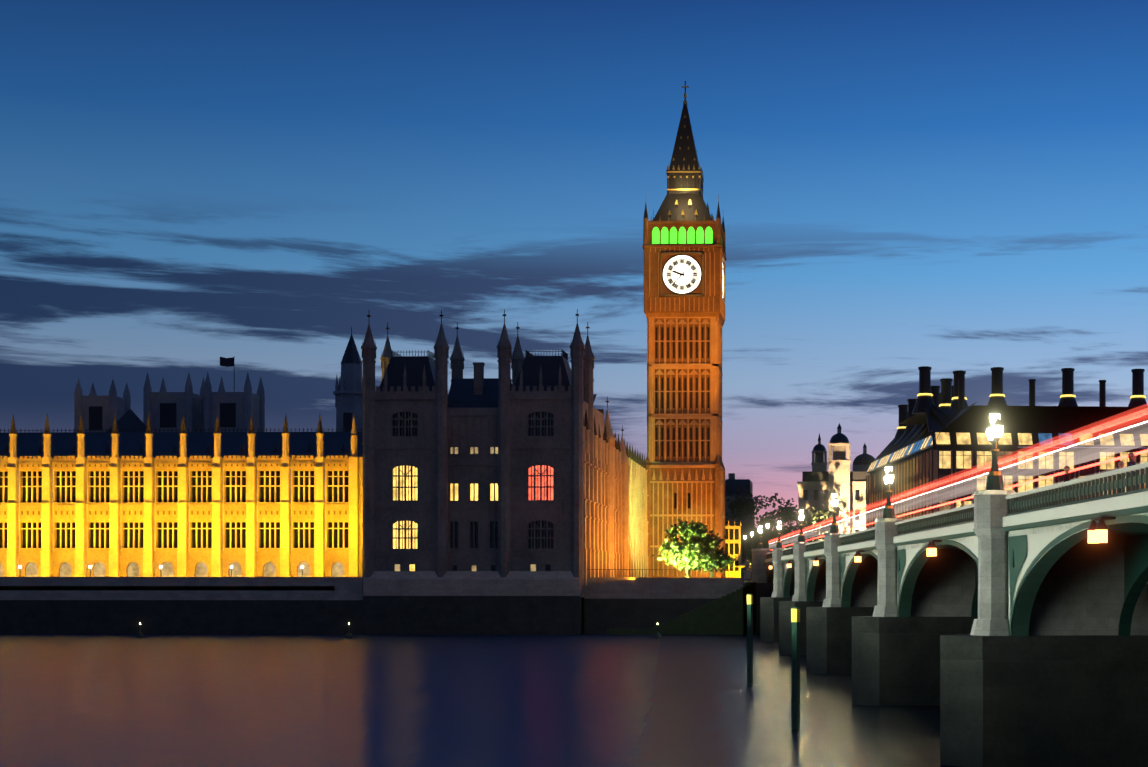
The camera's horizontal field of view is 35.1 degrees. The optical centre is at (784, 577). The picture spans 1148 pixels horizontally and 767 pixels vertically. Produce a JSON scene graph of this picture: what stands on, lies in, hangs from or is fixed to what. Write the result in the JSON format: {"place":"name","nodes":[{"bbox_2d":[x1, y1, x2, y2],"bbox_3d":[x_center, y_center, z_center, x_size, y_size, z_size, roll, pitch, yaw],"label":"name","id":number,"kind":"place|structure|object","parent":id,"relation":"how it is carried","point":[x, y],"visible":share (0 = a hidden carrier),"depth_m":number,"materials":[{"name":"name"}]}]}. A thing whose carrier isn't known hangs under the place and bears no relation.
{"place":"outdoors","nodes":[
{"label":"outdoors","id":0,"kind":"place"},
{"bbox_2d":[74,326,362,502],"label":"background towers","id":1,"kind":"structure","parent":0,"point":[164,409],"depth_m":293.95,"materials":[{"name":"grey stone"}]},
{"bbox_2d":[0,633,958,766],"bbox_3d":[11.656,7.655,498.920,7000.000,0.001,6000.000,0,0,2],"label":"water","id":2,"kind":"structure","parent":0,"point":[243,700],"depth_m":107.23,"materials":[{"name":"blue liquid"}]},
{"bbox_2d":[0,569,755,634],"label":"river wall","id":3,"kind":"structure","parent":2,"relation":"in","point":[468,603],"depth_m":241.12,"materials":[{"name":"stone"}]},
{"bbox_2d":[743,560,750,578],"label":"statue","id":4,"kind":"object","parent":3,"relation":"on","point":[747,575],"visible":1,"depth_m":242.58,"materials":[{"name":"stone"}]},
{"bbox_2d":[136,622,661,637],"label":"buoys","id":5,"kind":"object","parent":2,"relation":"on","point":[347,635],"visible":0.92,"depth_m":226.70,"materials":[{"name":"black"}]},
{"bbox_2d":[747,594,800,729],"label":"mooring posts","id":6,"kind":"object","parent":2,"relation":"in","point":[795,685],"visible":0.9,"depth_m":90.25,"materials":[{"name":"green"}]},
{"bbox_2d":[734,462,1147,766],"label":"bridge","id":7,"kind":"structure","parent":2,"relation":"in","point":[1004,628],"depth_m":72.75,"materials":[{"name":"teal"}]},
{"bbox_2d":[744,405,1003,562],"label":"street lamps","id":8,"kind":"object","parent":7,"relation":"on","point":[994,432],"visible":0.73,"depth_m":107.50,"materials":[{"name":"white"}]},
{"bbox_2d":[769,408,1147,549],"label":"light trails","id":9,"kind":"object","parent":7,"relation":"on","point":[1107,425],"visible":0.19,"depth_m":94.11,"materials":[{"name":"red"}]},
{"bbox_2d":[0,0,1147,550],"label":"sky","id":10,"kind":"structure","parent":0,"point":[902,186],"materials":[{"name":"blue"}]},
{"bbox_2d":[582,580,773,632],"bbox_3d":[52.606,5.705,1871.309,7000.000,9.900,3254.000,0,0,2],"label":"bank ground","id":11,"kind":"structure","parent":0,"point":[764,589],"depth_m":245.26,"materials":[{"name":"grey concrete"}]},
{"bbox_2d":[0,412,362,590],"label":"palace wing","id":12,"kind":"structure","parent":11,"relation":"on","point":[116,503],"depth_m":251.70,"materials":[{"name":"beige stone"}]},
{"bbox_2d":[19,564,302,576],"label":"lamps","id":13,"kind":"object","parent":12,"relation":"on","point":[90,566],"visible":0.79,"depth_m":243.04,"materials":[{"name":"white metal"}]},
{"bbox_2d":[361,309,603,596],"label":"pavilion","id":14,"kind":"structure","parent":11,"relation":"on","point":[478,472],"depth_m":240.60,"materials":[{"name":"stone"}]},
{"bbox_2d":[583,396,648,584],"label":"building facade","id":15,"kind":"object","parent":11,"relation":"on","point":[625,524],"visible":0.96,"depth_m":270.87,"materials":[{"name":"stone"}]},
{"bbox_2d":[725,522,741,576],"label":"building","id":16,"kind":"structure","parent":11,"relation":"on","point":[733,541],"depth_m":371.51,"materials":[{"name":"stone"}]},
{"bbox_2d":[725,473,754,579],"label":"dark building","id":17,"kind":"structure","parent":11,"relation":"on","point":[732,484],"depth_m":429.84,"materials":[{"name":"stone"}]},
{"bbox_2d":[725,489,798,561],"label":"street tree","id":18,"kind":"object","parent":11,"relation":"on","point":[744,505],"visible":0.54,"depth_m":392.94,"materials":[{"name":"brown plant"}]},
{"bbox_2d":[742,515,799,567],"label":"street tree","id":19,"kind":"object","parent":11,"relation":"on","point":[762,522],"visible":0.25,"depth_m":378.49,"materials":[{"name":"green plant"}]},
{"bbox_2d":[761,498,820,542],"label":"street tree","id":20,"kind":"object","parent":11,"relation":"on","point":[794,519],"visible":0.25,"depth_m":412.75,"materials":[{"name":"green plant"}]},
{"bbox_2d":[788,506,845,541],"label":"street tree","id":21,"kind":"object","parent":11,"relation":"on","point":[818,516],"visible":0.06,"depth_m":437.33,"materials":[{"name":"green plant"}]},
{"bbox_2d":[797,423,874,538],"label":"towered building","id":22,"kind":"structure","parent":11,"relation":"on","point":[818,484],"depth_m":448.69,"materials":[{"name":"stone"}]},
{"bbox_2d":[866,366,1147,528],"bbox_3d":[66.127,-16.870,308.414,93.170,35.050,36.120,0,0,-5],"label":"building","id":23,"kind":"structure","parent":11,"relation":"on","point":[1025,430],"depth_m":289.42,"materials":[{"name":"grey"}]},
{"bbox_2d":[642,81,726,576],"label":"clock tower","id":24,"kind":"structure","parent":0,"point":[684,245],"depth_m":347.75,"materials":[{"name":"stone"}]},
{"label":"speakers green lawn","id":25,"kind":"structure","parent":0,"visible":0},
{"bbox_2d":[651,518,725,576],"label":"tree","id":26,"kind":"object","parent":25,"relation":"on","point":[695,549],"visible":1,"depth_m":297.54,"materials":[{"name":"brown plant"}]},
{"bbox_2d":[689,530,736,576],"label":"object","id":27,"kind":"object","parent":25,"relation":"on","point":[725,560],"visible":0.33,"depth_m":304.32,"materials":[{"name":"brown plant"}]}
]}

